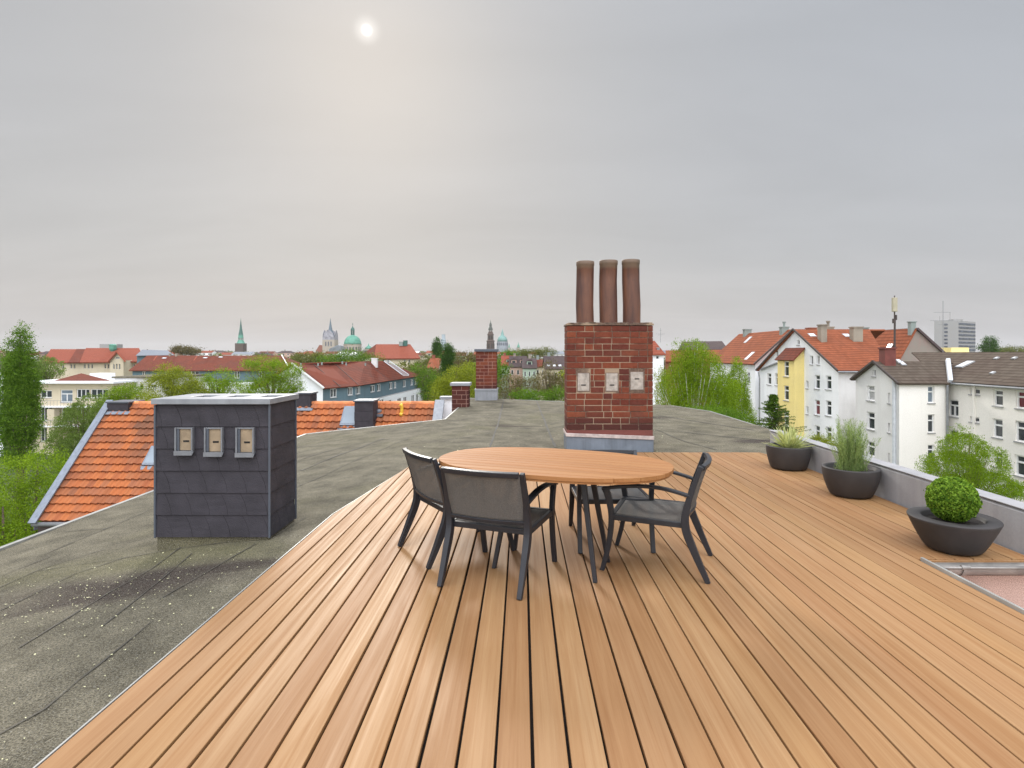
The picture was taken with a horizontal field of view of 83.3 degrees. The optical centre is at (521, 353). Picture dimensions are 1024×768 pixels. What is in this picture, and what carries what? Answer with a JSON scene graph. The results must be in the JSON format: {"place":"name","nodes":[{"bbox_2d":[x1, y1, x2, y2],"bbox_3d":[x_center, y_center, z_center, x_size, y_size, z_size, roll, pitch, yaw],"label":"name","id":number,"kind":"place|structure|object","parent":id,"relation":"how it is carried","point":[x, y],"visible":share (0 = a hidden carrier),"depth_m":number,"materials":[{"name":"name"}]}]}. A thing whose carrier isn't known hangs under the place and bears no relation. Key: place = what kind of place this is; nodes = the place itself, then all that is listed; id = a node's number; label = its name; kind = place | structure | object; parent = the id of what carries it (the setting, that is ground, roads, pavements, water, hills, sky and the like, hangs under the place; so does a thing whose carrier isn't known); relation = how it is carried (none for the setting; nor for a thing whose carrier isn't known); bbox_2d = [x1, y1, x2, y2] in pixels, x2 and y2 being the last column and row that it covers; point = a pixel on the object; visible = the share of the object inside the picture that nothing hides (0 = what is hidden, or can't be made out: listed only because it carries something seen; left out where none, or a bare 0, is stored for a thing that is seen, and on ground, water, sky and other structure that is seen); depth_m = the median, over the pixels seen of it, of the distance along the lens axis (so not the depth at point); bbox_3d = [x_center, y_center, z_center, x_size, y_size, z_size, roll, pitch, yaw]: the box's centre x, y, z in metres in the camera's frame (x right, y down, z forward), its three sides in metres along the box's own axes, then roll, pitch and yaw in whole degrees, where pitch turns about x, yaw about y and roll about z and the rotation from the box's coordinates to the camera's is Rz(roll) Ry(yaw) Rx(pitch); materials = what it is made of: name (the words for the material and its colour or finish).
{"place":"outdoors","nodes":[
{"label":"outdoors","id":0,"kind":"place"},
{"bbox_2d":[30,373,137,454],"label":"apartment block","id":1,"kind":"structure","parent":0,"point":[62,393],"depth_m":95.00,"materials":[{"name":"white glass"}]},
{"bbox_2d":[61,390,72,402],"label":"window","id":2,"kind":"structure","parent":1,"relation":"in","point":[65,394],"depth_m":95.21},
{"bbox_2d":[90,389,107,398],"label":"window","id":3,"kind":"structure","parent":1,"relation":"in","point":[95,392],"depth_m":95.21,"materials":[{"name":"white glass"}]},
{"bbox_2d":[45,344,139,379],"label":"school building","id":4,"kind":"structure","parent":0,"point":[112,358],"depth_m":255.00,"materials":[{"name":"tile"}]},
{"bbox_2d":[136,350,172,362],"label":"house","id":5,"kind":"structure","parent":0,"point":[141,354],"depth_m":191.95,"materials":[{"name":"metal"}]},
{"bbox_2d":[235,321,246,351],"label":"church spire","id":6,"kind":"structure","parent":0,"point":[241,345],"depth_m":1194.91,"materials":[{"name":"green metal"}]},
{"bbox_2d":[0,364,500,532],"bbox_3d":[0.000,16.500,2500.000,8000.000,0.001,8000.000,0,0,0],"label":"ground","id":7,"kind":"structure","parent":0,"point":[39,476],"depth_m":78.40,"materials":[{"name":"plant"}]},
{"bbox_2d":[0,486,34,546],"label":"leafy tree","id":8,"kind":"object","parent":7,"relation":"on","point":[4,538],"visible":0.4,"depth_m":24.07,"materials":[{"name":"green plant"}]},
{"bbox_2d":[0,320,49,513],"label":"poplar tree","id":9,"kind":"object","parent":7,"relation":"on","point":[21,424],"visible":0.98,"depth_m":49.47,"materials":[{"name":"green plant"}]},
{"bbox_2d":[0,444,69,540],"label":"leafy tree","id":10,"kind":"object","parent":7,"relation":"on","point":[26,487],"visible":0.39,"depth_m":26.63,"materials":[{"name":"green plant"}]},
{"bbox_2d":[33,356,67,379],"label":"willow tree","id":11,"kind":"object","parent":7,"relation":"on","point":[47,372],"visible":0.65,"depth_m":104.56,"materials":[{"name":"green plant"}]},
{"bbox_2d":[39,393,105,472],"bbox_3d":[-27.419,9.618,35.993,4.882,14.366,3.910,0,0,0],"label":"willow tree","id":12,"kind":"object","parent":7,"relation":"on","point":[82,419],"visible":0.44,"depth_m":35.38,"materials":[{"name":"green plant"}]},
{"bbox_2d":[94,382,146,414],"bbox_3d":[-42.097,9.824,59.952,5.764,13.953,4.728,0,0,0],"label":"leafy tree","id":13,"kind":"object","parent":7,"relation":"on","point":[116,391],"visible":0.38,"depth_m":59.60,"materials":[{"name":"green plant"}]},
{"bbox_2d":[123,387,165,400],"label":"leafy tree","id":14,"kind":"object","parent":7,"relation":"on","point":[147,397],"visible":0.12,"depth_m":69.92,"materials":[{"name":"green plant"}]},
{"bbox_2d":[112,374,206,399],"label":"apartment block","id":15,"kind":"structure","parent":7,"relation":"on","point":[139,378],"depth_m":100.00,"materials":[{"name":"paint"}]},
{"bbox_2d":[139,361,213,399],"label":"leafy tree","id":16,"kind":"object","parent":7,"relation":"on","point":[171,387],"visible":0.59,"depth_m":79.34,"materials":[{"name":"green plant"}]},
{"bbox_2d":[168,343,204,354],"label":"leafy tree","id":17,"kind":"object","parent":7,"relation":"on","point":[185,350],"visible":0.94,"depth_m":417.44,"materials":[{"name":"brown plant"}]},
{"bbox_2d":[129,353,298,393],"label":"house","id":18,"kind":"structure","parent":7,"relation":"on","point":[198,364],"depth_m":126.26,"materials":[{"name":"red tile"}]},
{"bbox_2d":[185,367,247,393],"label":"leafy tree","id":19,"kind":"object","parent":7,"relation":"on","point":[223,385],"visible":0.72,"depth_m":83.36,"materials":[{"name":"green plant"}]},
{"bbox_2d":[28,400,434,531],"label":"tiled roof","id":20,"kind":"structure","parent":7,"relation":"on","point":[102,470],"depth_m":20.68,"materials":[{"name":"tile"}]},
{"bbox_2d":[105,400,144,414],"bbox_3d":[-15.477,2.126,22.445,1.049,0.548,1.106,0,0,0],"label":"slate chimney","id":21,"kind":"object","parent":20,"relation":"on","point":[116,406],"visible":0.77,"depth_m":22.06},
{"bbox_2d":[140,446,153,469],"bbox_3d":[-13.166,3.736,20.631,0.670,0.756,0.682,0,0,0],"label":"roof window","id":22,"kind":"structure","parent":20,"relation":"on","point":[148,461],"depth_m":20.46,"materials":[{"name":"metal"}]},
{"bbox_2d":[294,391,317,410],"bbox_3d":[-8.430,1.891,22.471,0.832,0.748,0.906,0,0,0],"label":"slate chimney","id":23,"kind":"object","parent":20,"relation":"on","point":[306,398],"visible":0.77,"depth_m":22.18,"materials":[{"name":"stone"}]},
{"bbox_2d":[337,406,354,429],"bbox_3d":[-6.506,2.444,21.848,0.740,0.828,0.751,0,0,0],"label":"roof window","id":24,"kind":"structure","parent":20,"relation":"on","point":[347,419],"depth_m":21.74,"materials":[{"name":"glass"}]},
{"bbox_2d":[353,399,378,427],"bbox_3d":[-5.836,2.478,21.599,0.938,1.481,0.956,0,0,0],"label":"slate chimney","id":25,"kind":"object","parent":20,"relation":"on","point":[365,413],"visible":0.55,"depth_m":21.29,"materials":[{"name":"stone"}]},
{"bbox_2d":[234,353,307,399],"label":"leafy tree","id":26,"kind":"object","parent":7,"relation":"on","point":[281,380],"visible":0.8,"depth_m":71.23,"materials":[{"name":"green plant"}]},
{"bbox_2d":[285,350,333,362],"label":"leafy tree","id":27,"kind":"object","parent":7,"relation":"on","point":[307,358],"visible":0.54,"depth_m":227.84,"materials":[{"name":"green plant"}]},
{"bbox_2d":[258,358,422,400],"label":"house","id":28,"kind":"structure","parent":7,"relation":"on","point":[374,378],"depth_m":102.34,"materials":[{"name":"red tile"}]},
{"bbox_2d":[312,344,386,361],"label":"leafy tree","id":29,"kind":"object","parent":7,"relation":"on","point":[344,358],"visible":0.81,"depth_m":213.49,"materials":[{"name":"green plant"}]},
{"bbox_2d":[406,361,446,400],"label":"leafy tree","id":30,"kind":"object","parent":7,"relation":"on","point":[422,384],"visible":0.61,"depth_m":104.32,"materials":[{"name":"green plant"}]},
{"bbox_2d":[410,359,453,400],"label":"leafy tree","id":31,"kind":"object","parent":7,"relation":"on","point":[437,370],"visible":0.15,"depth_m":138.92,"materials":[{"name":"green plant"}]},
{"bbox_2d":[428,337,442,357],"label":"poplar tree","id":32,"kind":"object","parent":7,"relation":"on","point":[436,345],"visible":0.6,"depth_m":208.97,"materials":[{"name":"green plant"}]},
{"bbox_2d":[432,396,451,419],"bbox_3d":[-2.755,9.100,20.916,1.210,14.800,4.129,0,0,0],"label":"white firewall","id":33,"kind":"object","parent":7,"relation":"on","point":[443,408],"visible":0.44,"depth_m":22.28,"materials":[{"name":"paint"}]},
{"bbox_2d":[437,341,456,382],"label":"poplar tree","id":34,"kind":"object","parent":7,"relation":"on","point":[448,350],"visible":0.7,"depth_m":119.33,"materials":[{"name":"green plant"}]},
{"bbox_2d":[425,358,475,400],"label":"leafy tree","id":35,"kind":"object","parent":7,"relation":"on","point":[442,385],"visible":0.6,"depth_m":67.34,"materials":[{"name":"green plant"}]},
{"bbox_2d":[445,349,475,369],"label":"leafy tree","id":36,"kind":"object","parent":7,"relation":"on","point":[467,356],"visible":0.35,"depth_m":172.86,"materials":[{"name":"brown plant"}]},
{"bbox_2d":[497,356,511,395],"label":"leafy tree","id":37,"kind":"object","parent":7,"relation":"on","point":[502,366],"visible":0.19,"depth_m":166.59,"materials":[{"name":"green plant"}]},
{"bbox_2d":[497,370,548,399],"bbox_3d":[-0.224,9.247,59.853,6.359,15.106,5.201,0,0,0],"label":"leafy tree","id":38,"kind":"object","parent":7,"relation":"on","point":[517,381],"visible":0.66,"depth_m":59.64,"materials":[{"name":"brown plant"}]},
{"bbox_2d":[507,385,564,400],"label":"leafy tree","id":39,"kind":"object","parent":7,"relation":"on","point":[528,395],"visible":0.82,"depth_m":47.76,"materials":[{"name":"green plant"}]},
{"bbox_2d":[512,346,561,357],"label":"leafy tree","id":40,"kind":"object","parent":7,"relation":"on","point":[523,352],"visible":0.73,"depth_m":257.98,"materials":[{"name":"green plant"}]},
{"bbox_2d":[526,355,564,400],"bbox_3d":[2.884,8.508,58.045,5.238,16.584,4.388,0,0,0],"label":"leafy tree","id":41,"kind":"object","parent":7,"relation":"on","point":[551,378],"visible":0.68,"depth_m":57.65,"materials":[{"name":"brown plant"}]},
{"bbox_2d":[652,365,675,404],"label":"birch tree","id":42,"kind":"object","parent":7,"relation":"on","point":[658,396],"visible":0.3,"depth_m":35.88,"materials":[{"name":"green plant"}]},
{"bbox_2d":[657,337,745,412],"bbox_3d":[9.683,7.962,31.073,4.235,17.676,3.737,0,0,35],"label":"birch tree","id":43,"kind":"object","parent":7,"relation":"on","point":[691,384],"visible":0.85,"depth_m":30.52,"materials":[{"name":"green plant"}]},
{"bbox_2d":[685,402,763,425],"bbox_3d":[8.717,9.498,26.014,3.905,14.605,3.296,0,0,-18],"label":"leafy tree","id":44,"kind":"object","parent":7,"relation":"on","point":[730,412],"visible":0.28,"depth_m":25.75,"materials":[{"name":"green plant"}]},
{"bbox_2d":[723,356,758,423],"bbox_3d":[14.262,8.471,37.994,2.710,16.659,2.274,0,0,0],"label":"birch tree","id":45,"kind":"object","parent":7,"relation":"on","point":[747,404],"visible":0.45,"depth_m":37.65,"materials":[{"name":"green plant"}]},
{"bbox_2d":[756,394,814,438],"bbox_3d":[11.905,9.186,27.179,5.337,14.627,4.642,0,0,0],"label":"conifer tree","id":46,"kind":"object","parent":7,"relation":"on","point":[771,410],"visible":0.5,"depth_m":26.86,"materials":[{"name":"green plant"}]},
{"bbox_2d":[775,348,804,435],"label":"stair tower","id":47,"kind":"structure","parent":7,"relation":"on","point":[791,379],"depth_m":69.96,"materials":[{"name":"yellow paint"}]},
{"bbox_2d":[809,432,837,445],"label":"leafy tree","id":48,"kind":"object","parent":7,"relation":"on","point":[820,439],"visible":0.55,"depth_m":39.91,"materials":[{"name":"green plant"}]},
{"bbox_2d":[849,347,952,474],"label":"house","id":49,"kind":"structure","parent":7,"relation":"on","point":[902,409],"depth_m":50.40,"materials":[{"name":"white paint"}]},
{"bbox_2d":[866,386,874,401],"bbox_3d":[32.848,3.800,54.085,0.320,1.472,1.310,0,0,0],"label":"window","id":50,"kind":"structure","parent":49,"relation":"in","point":[871,389],"depth_m":54.21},
{"bbox_2d":[866,412,874,430],"bbox_3d":[32.848,6.384,54.085,0.320,1.712,1.310,0,0,0],"label":"window","id":51,"kind":"structure","parent":49,"relation":"in","point":[871,416],"depth_m":54.29,"materials":[{"name":"white glass"}]},
{"bbox_2d":[892,296,897,346],"bbox_3d":[34.421,-1.696,53.361,0.449,7.200,1.212,0,0,18],"label":"antenna mast","id":52,"kind":"object","parent":49,"relation":"on","point":[894,304],"visible":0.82,"depth_m":52.86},
{"bbox_2d":[914,423,1023,500],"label":"leafy tree","id":53,"kind":"object","parent":7,"relation":"on","point":[978,474],"visible":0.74,"depth_m":32.44,"materials":[{"name":"green plant"}]},
{"bbox_2d":[975,335,1003,351],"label":"tree","id":54,"kind":"object","parent":7,"relation":"on","point":[986,347],"visible":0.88,"depth_m":328.61,"materials":[{"name":"green plant"}]},
{"bbox_2d":[994,344,1023,351],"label":"leafy tree","id":55,"kind":"object","parent":7,"relation":"on","point":[1008,349],"visible":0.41,"depth_m":416.18,"materials":[{"name":"green plant"}]},
{"bbox_2d":[322,318,337,352],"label":"church tower","id":56,"kind":"structure","parent":0,"point":[330,338],"depth_m":1286.50,"materials":[{"name":"grey stone"}]},
{"bbox_2d":[329,324,361,350],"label":"domed church","id":57,"kind":"structure","parent":0,"point":[353,339],"depth_m":991.66,"materials":[{"name":"green metal"}]},
{"bbox_2d":[362,340,427,379],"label":"civic building","id":58,"kind":"structure","parent":0,"point":[404,350],"depth_m":305.32,"materials":[{"name":"red tile"}]},
{"bbox_2d":[427,355,440,392],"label":"house","id":59,"kind":"structure","parent":0,"point":[433,361],"depth_m":153.08,"materials":[{"name":"red tile"}]},
{"bbox_2d":[486,320,494,348],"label":"baroque tower","id":60,"kind":"structure","parent":0,"point":[490,341],"depth_m":1145.26,"materials":[{"name":"brown stone"}]},
{"bbox_2d":[497,329,507,351],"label":"town hall dome","id":61,"kind":"structure","parent":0,"point":[502,342],"depth_m":1488.79,"materials":[{"name":"metal"}]},
{"bbox_2d":[500,353,508,398],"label":"house","id":62,"kind":"structure","parent":0,"point":[504,357],"depth_m":186.73,"materials":[{"name":"red tile"}]},
{"bbox_2d":[0,398,1023,767],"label":"flat roof","id":63,"kind":"structure","parent":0,"point":[46,576],"depth_m":4.56,"materials":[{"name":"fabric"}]},
{"bbox_2d":[151,394,298,550],"bbox_3d":[-2.699,1.107,5.315,1.036,1.425,0.660,0,0,0],"label":"slate chimney","id":64,"kind":"object","parent":63,"relation":"on","point":[225,468],"visible":1,"depth_m":5.03,"materials":[{"name":"stone"}]},
{"bbox_2d":[180,429,190,449],"bbox_3d":[-2.934,0.753,5.019,0.128,0.182,0.009,0,0,0],"label":"soot door","id":65,"kind":"structure","parent":64,"relation":"in","point":[185,434],"depth_m":5.02,"materials":[{"name":"metal"}]},
{"bbox_2d":[209,429,220,450],"bbox_3d":[-2.676,0.758,5.019,0.131,0.194,0.009,0,0,0],"label":"soot door","id":66,"kind":"structure","parent":64,"relation":"in","point":[214,434],"depth_m":5.02,"materials":[{"name":"metal"}]},
{"bbox_2d":[241,429,251,451],"bbox_3d":[-2.403,0.761,5.019,0.131,0.199,0.009,0,0,0],"label":"soot door","id":67,"kind":"structure","parent":64,"relation":"in","point":[246,434],"depth_m":5.02,"materials":[{"name":"metal"}]},
{"bbox_2d":[2,410,654,759],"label":"fallen petals","id":68,"kind":"object","parent":63,"relation":"on","point":[132,607],"visible":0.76,"depth_m":3.83,"materials":[{"name":"plant"}]},
{"bbox_2d":[450,382,471,410],"bbox_3d":[-1.813,2.437,17.250,0.591,3.127,0.600,0,0,0],"label":"brick chimney","id":69,"kind":"object","parent":63,"relation":"on","point":[460,394],"visible":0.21,"depth_m":17.00,"materials":[{"name":"brick"}]},
{"bbox_2d":[474,349,498,399],"bbox_3d":[-1.207,0.763,19.950,0.800,1.814,0.800,0,0,0],"label":"brick chimney","id":70,"kind":"object","parent":63,"relation":"on","point":[486,388],"visible":0.97,"depth_m":19.60,"materials":[{"name":"brick"}]},
{"bbox_2d":[37,452,1023,767],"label":"wooden deck","id":71,"kind":"structure","parent":63,"relation":"on","point":[815,622],"depth_m":2.89,"materials":[{"name":"brown wood"}]},
{"bbox_2d":[397,447,514,568],"bbox_3d":[-0.506,1.119,4.429,0.727,0.772,0.627,0,0,-33],"label":"patio armchair","id":72,"kind":"object","parent":71,"relation":"on","point":[426,477],"visible":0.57,"depth_m":4.20,"materials":[{"name":"metal"}]},
{"bbox_2d":[437,466,557,599],"bbox_3d":[-0.144,1.119,3.926,0.627,0.772,0.727,0,0,21],"label":"patio armchair","id":73,"kind":"object","parent":71,"relation":"on","point":[482,501],"visible":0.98,"depth_m":3.67,"materials":[{"name":"fabric"}]},
{"bbox_2d":[439,447,673,582],"bbox_3d":[0.215,1.131,4.080,1.670,0.741,1.014,0,0,21],"label":"dining table","id":74,"kind":"object","parent":71,"relation":"on","point":[585,468],"visible":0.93,"depth_m":3.94,"materials":[{"name":"brown wood"}]},
{"bbox_2d":[569,450,655,553],"bbox_3d":[0.707,1.169,4.669,0.627,0.672,0.726,0,0,-1],"label":"patio armchair","id":75,"kind":"object","parent":71,"relation":"on","point":[575,492],"visible":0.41,"depth_m":4.46,"materials":[{"name":"metal"}]},
{"bbox_2d":[600,452,712,583],"bbox_3d":[0.981,1.119,4.129,0.727,0.772,0.627,0,0,20],"label":"patio armchair","id":76,"kind":"object","parent":71,"relation":"on","point":[668,513],"visible":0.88,"depth_m":3.96,"materials":[{"name":"metal"}]},
{"bbox_2d":[766,442,811,470],"bbox_3d":[3.475,1.349,7.500,0.544,0.301,0.544,0,0,0],"label":"planter","id":77,"kind":"object","parent":71,"relation":"on","point":[790,459],"visible":0.89,"depth_m":7.29,"materials":[{"name":"concrete"}]},
{"bbox_2d":[763,424,814,447],"bbox_3d":[3.505,1.083,7.483,0.654,0.374,0.679,0,0,-38],"label":"spiky plant","id":78,"kind":"object","parent":77,"relation":"in","point":[790,439],"visible":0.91,"depth_m":7.43,"materials":[{"name":"plant"}]},
{"bbox_2d":[821,462,881,498],"bbox_3d":[3.475,1.349,6.080,0.550,0.301,0.550,0,0,0],"label":"planter","id":79,"kind":"object","parent":71,"relation":"on","point":[854,484],"visible":0.94,"depth_m":5.88,"materials":[{"name":"concrete"}]},
{"bbox_2d":[825,414,880,470],"bbox_3d":[3.465,0.952,6.034,0.517,0.601,0.509,0,0,28],"label":"feathery bush","id":80,"kind":"object","parent":79,"relation":"on","point":[849,457],"visible":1,"depth_m":6.02,"materials":[{"name":"green plant"}]},
{"bbox_2d":[906,506,1003,555],"bbox_3d":[3.300,1.375,4.405,0.596,0.251,0.596,0,0,0],"label":"planter","id":81,"kind":"object","parent":71,"relation":"on","point":[978,534],"visible":0.88,"depth_m":4.23,"materials":[{"name":"concrete"}]},
{"bbox_2d":[923,476,982,522],"bbox_3d":[3.296,1.156,4.407,0.370,0.439,0.366,0,0,0],"label":"box ball","id":82,"kind":"object","parent":81,"relation":"in","point":[954,499],"visible":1,"depth_m":4.31,"materials":[{"name":"green plant"}]},
{"bbox_2d":[933,562,1023,575],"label":"rain gutter","id":83,"kind":"object","parent":71,"relation":"attached to","point":[985,568],"visible":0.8,"depth_m":4.06,"materials":[{"name":"metal"}]},
{"bbox_2d":[563,259,653,451],"bbox_3d":[1.424,0.033,9.571,1.422,3.155,0.602,0,0,0],"label":"brick chimney","id":84,"kind":"object","parent":63,"relation":"on","point":[608,381],"visible":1,"depth_m":9.30,"materials":[{"name":"brick"}]},
{"bbox_2d":[578,373,588,390],"bbox_3d":[1.000,0.468,9.322,0.186,0.282,0.056,0,0,0],"label":"soot door","id":85,"kind":"structure","parent":84,"relation":"in","point":[583,378],"depth_m":9.30,"materials":[{"name":"metal"}]},
{"bbox_2d":[606,373,617,390],"bbox_3d":[1.460,0.468,9.322,0.186,0.282,0.056,0,0,0],"label":"soot door","id":86,"kind":"structure","parent":84,"relation":"in","point":[611,378],"depth_m":9.30,"materials":[{"name":"metal"}]},
{"bbox_2d":[631,372,642,389],"bbox_3d":[1.863,0.447,9.322,0.206,0.282,0.056,0,0,0],"label":"soot door","id":87,"kind":"structure","parent":84,"relation":"in","point":[636,377],"depth_m":9.30,"materials":[{"name":"metal"}]},
{"bbox_2d":[769,430,1023,554],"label":"parapet wall","id":88,"kind":"structure","parent":63,"relation":"on","point":[902,486],"depth_m":5.52,"materials":[{"name":"paint"}]},
{"bbox_2d":[0,0,1023,353],"label":"sky","id":89,"kind":"structure","parent":0,"point":[173,172],"materials":[{"name":"grey"}]},
{"bbox_2d":[509,353,526,399],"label":"house","id":90,"kind":"structure","parent":0,"point":[515,361],"depth_m":178.17,"materials":[{"name":"white paint"}]},
{"bbox_2d":[522,354,536,394],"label":"house","id":91,"kind":"structure","parent":0,"point":[529,365],"depth_m":170.17,"materials":[{"name":"white paint"}]},
{"bbox_2d":[536,355,542,400],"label":"house","id":92,"kind":"structure","parent":0,"point":[539,362],"depth_m":172.17,"materials":[{"name":"white paint"}]},
{"bbox_2d":[542,352,564,400],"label":"house","id":93,"kind":"structure","parent":0,"point":[557,360],"depth_m":153.06,"materials":[{"name":"white paint"}]},
{"bbox_2d":[652,341,665,404],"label":"house","id":94,"kind":"structure","parent":0,"point":[658,356],"depth_m":110.00,"materials":[{"name":"white paint"}]},
{"bbox_2d":[665,341,724,407],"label":"house","id":95,"kind":"structure","parent":0,"point":[716,346],"depth_m":119.32,"materials":[{"name":"tile"}]},
{"bbox_2d":[710,322,790,425],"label":"house","id":96,"kind":"structure","parent":0,"point":[750,349],"depth_m":88.62,"materials":[{"name":"tile"}]},
{"bbox_2d":[755,321,884,444],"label":"house","id":97,"kind":"structure","parent":0,"point":[835,360],"depth_m":66.99,"materials":[{"name":"white paint"}]},
{"bbox_2d":[876,321,944,360],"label":"house","id":98,"kind":"structure","parent":0,"point":[911,338],"depth_m":80.00,"materials":[{"name":"tile"}]},
{"bbox_2d":[934,319,975,351],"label":"tower block","id":99,"kind":"structure","parent":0,"point":[957,333],"depth_m":603.83,"materials":[{"name":"concrete"}]},
{"bbox_2d":[942,348,968,351],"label":"flat block","id":100,"kind":"structure","parent":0,"point":[956,349],"depth_m":420.00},
{"bbox_2d":[911,352,1023,501],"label":"house","id":101,"kind":"structure","parent":0,"point":[986,394],"depth_m":46.91,"materials":[{"name":"white paint"}]},
{"bbox_2d":[949,399,958,418],"bbox_3d":[37.570,4.812,50.044,0.320,1.563,1.307,0,0,0],"label":"window","id":102,"kind":"structure","parent":101,"relation":"in","point":[953,403],"depth_m":50.14,"materials":[{"name":"white glass"}]},
{"bbox_2d":[991,418,1002,439],"bbox_3d":[37.570,5.957,45.383,0.320,1.577,1.066,0,0,0],"label":"window","id":103,"kind":"structure","parent":101,"relation":"in","point":[998,423],"depth_m":45.52,"materials":[{"name":"white glass"}]},
{"bbox_2d":[992,390,1003,407],"bbox_3d":[37.570,3.558,45.337,0.320,1.374,1.033,0,0,0],"label":"window","id":104,"kind":"structure","parent":101,"relation":"in","point":[998,393],"depth_m":45.44,"materials":[{"name":"white glass"}]},
{"bbox_2d":[1013,421,1023,443],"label":"window","id":105,"kind":"structure","parent":101,"relation":"in","point":[1020,424],"depth_m":43.52,"materials":[{"name":"white glass"}]},
{"bbox_2d":[1014,391,1023,409],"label":"window","id":106,"kind":"structure","parent":101,"relation":"in","point":[1020,394],"depth_m":43.48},
{"bbox_2d":[1014,455,1023,477],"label":"window","id":107,"kind":"structure","parent":101,"relation":"in","point":[1019,459],"depth_m":43.53,"materials":[{"name":"white glass"}]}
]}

